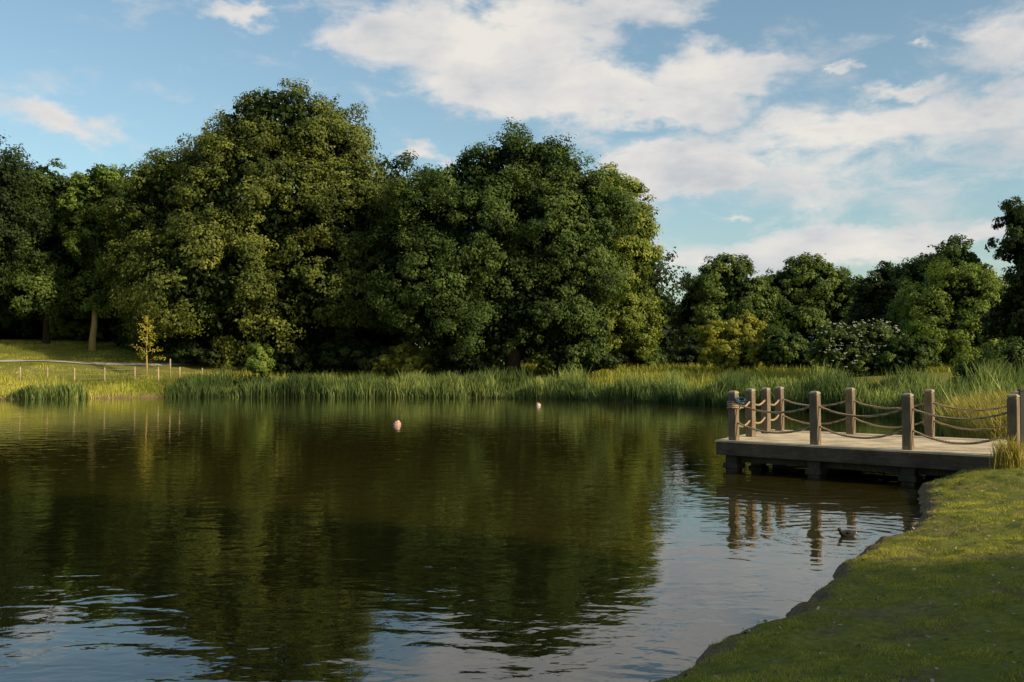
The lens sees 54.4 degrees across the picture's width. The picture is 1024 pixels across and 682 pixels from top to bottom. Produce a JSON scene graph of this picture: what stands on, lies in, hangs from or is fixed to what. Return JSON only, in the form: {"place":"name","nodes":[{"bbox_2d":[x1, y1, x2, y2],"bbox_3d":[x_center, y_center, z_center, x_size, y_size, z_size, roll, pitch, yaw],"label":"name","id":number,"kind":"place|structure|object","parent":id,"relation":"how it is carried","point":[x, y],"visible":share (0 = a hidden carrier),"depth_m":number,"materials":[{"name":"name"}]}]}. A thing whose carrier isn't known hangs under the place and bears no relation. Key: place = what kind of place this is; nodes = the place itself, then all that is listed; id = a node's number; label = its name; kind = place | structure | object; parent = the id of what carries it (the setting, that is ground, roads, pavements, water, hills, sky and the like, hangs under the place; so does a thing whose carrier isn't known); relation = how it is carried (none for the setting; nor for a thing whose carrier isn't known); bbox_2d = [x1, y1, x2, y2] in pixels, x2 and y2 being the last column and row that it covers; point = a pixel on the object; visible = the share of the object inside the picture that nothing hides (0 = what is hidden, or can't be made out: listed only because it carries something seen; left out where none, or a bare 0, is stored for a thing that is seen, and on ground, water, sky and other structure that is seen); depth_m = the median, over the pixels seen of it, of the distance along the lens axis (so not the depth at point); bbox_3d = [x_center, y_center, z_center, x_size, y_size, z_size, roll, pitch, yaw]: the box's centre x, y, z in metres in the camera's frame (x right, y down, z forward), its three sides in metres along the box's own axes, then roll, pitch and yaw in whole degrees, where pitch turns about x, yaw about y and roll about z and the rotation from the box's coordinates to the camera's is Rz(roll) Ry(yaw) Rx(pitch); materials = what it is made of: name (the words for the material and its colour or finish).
{"place":"outdoors","nodes":[
{"label":"outdoors","id":0,"kind":"place"},
{"bbox_2d":[0,360,225,365],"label":"path","id":1,"kind":"structure","parent":0,"point":[162,364],"depth_m":88.07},
{"bbox_2d":[0,397,945,681],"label":"water","id":2,"kind":"structure","parent":0,"point":[234,539],"depth_m":13.56,"materials":[{"name":"green liquid"}]},
{"bbox_2d":[836,528,856,536],"bbox_3d":[4.562,2.617,13.591,0.287,0.141,0.146,0,-2,13],"label":"moorhen","id":3,"kind":"object","parent":2,"relation":"on","point":[847,533],"visible":1,"depth_m":13.55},
{"bbox_2d":[0,339,1023,681],"bbox_3d":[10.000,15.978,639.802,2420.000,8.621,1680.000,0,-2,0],"label":"ground","id":4,"kind":"structure","parent":0,"point":[850,633],"depth_m":8.70,"materials":[{"name":"green plant"}]},
{"bbox_2d":[0,135,56,295],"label":"oak tree","id":5,"kind":"object","parent":4,"relation":"on","point":[12,230],"visible":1,"depth_m":92.67,"materials":[{"name":"green plant"}]},
{"bbox_2d":[0,149,104,343],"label":"oak tree","id":6,"kind":"object","parent":4,"relation":"on","point":[34,288],"visible":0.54,"depth_m":97.44,"materials":[{"name":"green plant"}]},
{"bbox_2d":[53,163,134,350],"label":"ash tree","id":7,"kind":"object","parent":4,"relation":"on","point":[85,234],"visible":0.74,"depth_m":95.31,"materials":[{"name":"green plant"}]},
{"bbox_2d":[5,366,202,382],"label":"fence","id":8,"kind":"object","parent":4,"relation":"on","point":[74,374],"visible":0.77,"depth_m":79.66,"materials":[{"name":"brown wood"}]},
{"bbox_2d":[70,158,155,335],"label":"oak tree","id":9,"kind":"object","parent":4,"relation":"on","point":[111,319],"visible":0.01,"depth_m":104.28,"materials":[{"name":"green plant"}]},
{"bbox_2d":[0,339,258,398],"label":"bank grass","id":10,"kind":"structure","parent":4,"relation":"on","point":[113,385],"depth_m":81.65,"materials":[{"name":"green plant"}]},
{"bbox_2d":[113,332,174,350],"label":"shrub","id":11,"kind":"object","parent":4,"relation":"on","point":[122,340],"visible":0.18,"depth_m":98.81,"materials":[{"name":"green plant"}]},
{"bbox_2d":[132,315,165,378],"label":"sapling","id":12,"kind":"object","parent":4,"relation":"on","point":[150,328],"visible":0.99,"depth_m":82.97,"materials":[{"name":"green plant"}]},
{"bbox_2d":[169,359,170,379],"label":"wooden stake","id":13,"kind":"object","parent":4,"relation":"on","point":[170,370],"visible":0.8,"depth_m":82.92,"materials":[{"name":"brown wood"}]},
{"bbox_2d":[170,337,246,366],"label":"shrub","id":14,"kind":"object","parent":4,"relation":"on","point":[191,351],"visible":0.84,"depth_m":89.48,"materials":[{"name":"green plant"}]},
{"bbox_2d":[91,77,400,368],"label":"lime tree","id":15,"kind":"object","parent":4,"relation":"on","point":[219,210],"visible":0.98,"depth_m":88.25,"materials":[{"name":"green plant"}]},
{"bbox_2d":[245,340,275,379],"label":"shrub","id":16,"kind":"object","parent":4,"relation":"on","point":[258,360],"visible":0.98,"depth_m":80.38,"materials":[{"name":"green plant"}]},
{"bbox_2d":[269,342,331,376],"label":"shrub","id":17,"kind":"object","parent":4,"relation":"on","point":[308,358],"visible":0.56,"depth_m":88.58,"materials":[{"name":"green plant"}]},
{"bbox_2d":[0,227,697,366],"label":"woodland","id":18,"kind":"object","parent":4,"relation":"on","point":[654,279],"visible":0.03,"depth_m":118.29,"materials":[{"name":"green plant"}]},
{"bbox_2d":[318,337,389,371],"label":"shrub","id":19,"kind":"object","parent":4,"relation":"on","point":[352,355],"visible":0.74,"depth_m":87.84,"materials":[{"name":"green plant"}]},
{"bbox_2d":[328,149,439,348],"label":"oak tree","id":20,"kind":"object","parent":4,"relation":"on","point":[388,339],"visible":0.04,"depth_m":102.72,"materials":[{"name":"green plant"}]},
{"bbox_2d":[367,341,435,375],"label":"shrub","id":21,"kind":"object","parent":4,"relation":"on","point":[406,356],"visible":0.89,"depth_m":86.43,"materials":[{"name":"green plant"}]},
{"bbox_2d":[429,345,505,375],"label":"shrub","id":22,"kind":"object","parent":4,"relation":"on","point":[443,359],"visible":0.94,"depth_m":82.95,"materials":[{"name":"green plant"}]},
{"bbox_2d":[354,117,642,377],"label":"oak tree","id":23,"kind":"object","parent":4,"relation":"on","point":[536,270],"visible":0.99,"depth_m":82.44,"materials":[{"name":"green plant"}]},
{"bbox_2d":[0,354,1023,436],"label":"reed bed","id":24,"kind":"object","parent":4,"relation":"on","point":[831,389],"visible":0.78,"depth_m":69.71,"materials":[{"name":"green plant"}]},
{"bbox_2d":[527,338,622,374],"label":"shrub","id":25,"kind":"object","parent":4,"relation":"on","point":[579,356],"visible":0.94,"depth_m":82.72,"materials":[{"name":"green plant"}]},
{"bbox_2d":[588,161,668,371],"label":"plane tree","id":26,"kind":"object","parent":4,"relation":"on","point":[630,325],"visible":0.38,"depth_m":91.67,"materials":[{"name":"green plant"}]},
{"bbox_2d":[620,341,669,368],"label":"shrub","id":27,"kind":"object","parent":4,"relation":"on","point":[656,358],"visible":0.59,"depth_m":94.83,"materials":[{"name":"green plant"}]},
{"bbox_2d":[660,295,683,349],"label":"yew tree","id":28,"kind":"object","parent":4,"relation":"on","point":[673,329],"visible":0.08,"depth_m":137.79,"materials":[{"name":"green plant"}]},
{"bbox_2d":[667,335,714,366],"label":"shrub","id":29,"kind":"object","parent":4,"relation":"on","point":[684,352],"visible":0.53,"depth_m":98.43,"materials":[{"name":"green plant"}]},
{"bbox_2d":[665,252,782,341],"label":"oak tree","id":30,"kind":"object","parent":4,"relation":"on","point":[718,288],"visible":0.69,"depth_m":124.58,"materials":[{"name":"green plant"}]},
{"bbox_2d":[695,313,773,370],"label":"golden elder bush","id":31,"kind":"object","parent":4,"relation":"on","point":[739,343],"visible":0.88,"depth_m":82.38,"materials":[{"name":"yellow plant"}]},
{"bbox_2d":[755,325,823,369],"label":"shrub","id":32,"kind":"object","parent":4,"relation":"on","point":[782,348],"visible":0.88,"depth_m":78.72,"materials":[{"name":"green plant"}]},
{"bbox_2d":[761,252,862,346],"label":"oak tree","id":33,"kind":"object","parent":4,"relation":"on","point":[812,290],"visible":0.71,"depth_m":146.55,"materials":[{"name":"green plant"}]},
{"bbox_2d":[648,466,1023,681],"bbox_3d":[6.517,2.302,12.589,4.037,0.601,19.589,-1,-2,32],"label":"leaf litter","id":34,"kind":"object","parent":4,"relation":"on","point":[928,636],"visible":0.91,"depth_m":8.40,"materials":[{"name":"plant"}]},
{"bbox_2d":[651,466,1023,681],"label":"grass","id":35,"kind":"structure","parent":4,"relation":"on","point":[789,621],"depth_m":8.16,"materials":[{"name":"green plant"}]},
{"bbox_2d":[806,318,904,375],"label":"elderflower bush","id":36,"kind":"object","parent":4,"relation":"on","point":[857,347],"visible":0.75,"depth_m":66.78,"materials":[{"name":"green plant"}]},
{"bbox_2d":[715,386,1023,485],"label":"jetty","id":37,"kind":"object","parent":4,"relation":"on","point":[909,456],"visible":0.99,"depth_m":20.92,"materials":[{"name":"brown wood"}]},
{"bbox_2d":[842,260,902,330],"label":"alder tree","id":38,"kind":"object","parent":4,"relation":"on","point":[873,295],"visible":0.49,"depth_m":116.80,"materials":[{"name":"green plant"}]},
{"bbox_2d":[873,333,941,374],"bbox_3d":[26.126,1.012,65.847,4.293,3.085,3.440,-1,-2,19],"label":"shrub","id":39,"kind":"object","parent":4,"relation":"on","point":[905,350],"visible":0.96,"depth_m":64.88,"materials":[{"name":"green plant"}]},
{"bbox_2d":[882,233,1004,334],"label":"oak tree","id":40,"kind":"object","parent":4,"relation":"on","point":[916,272],"visible":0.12,"depth_m":108.67,"materials":[{"name":"green plant"}]},
{"bbox_2d":[885,256,1015,369],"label":"maple tree","id":41,"kind":"object","parent":4,"relation":"on","point":[946,310],"visible":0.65,"depth_m":76.17,"materials":[{"name":"green plant"}]},
{"bbox_2d":[935,384,1023,439],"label":"dry grass","id":42,"kind":"structure","parent":4,"relation":"on","point":[995,400],"depth_m":25.89,"materials":[{"name":"plant"}]},
{"bbox_2d":[947,335,1023,383],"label":"shrub","id":43,"kind":"object","parent":4,"relation":"on","point":[1013,349],"visible":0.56,"depth_m":49.55,"materials":[{"name":"green plant"}]},
{"bbox_2d":[976,196,1023,342],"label":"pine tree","id":44,"kind":"object","parent":4,"relation":"on","point":[1007,315],"visible":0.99,"depth_m":65.94,"materials":[{"name":"green plant"}]},
{"bbox_2d":[988,433,1023,468],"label":"tall grass","id":45,"kind":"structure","parent":4,"relation":"on","point":[1009,456],"depth_m":17.87,"materials":[{"name":"yellow plant"}]},
{"bbox_2d":[1017,389,1023,450],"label":"metal post","id":46,"kind":"object","parent":4,"relation":"on","point":[1021,394],"visible":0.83,"depth_m":18.84,"materials":[{"name":"grey metal"}]},
{"bbox_2d":[0,0,1023,360],"label":"sky","id":47,"kind":"structure","parent":0,"point":[861,134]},
{"bbox_2d":[230,361,970,388],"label":"meadow grass","id":48,"kind":"structure","parent":0,"point":[621,369],"depth_m":82.23,"materials":[{"name":"green plant"}]}
]}

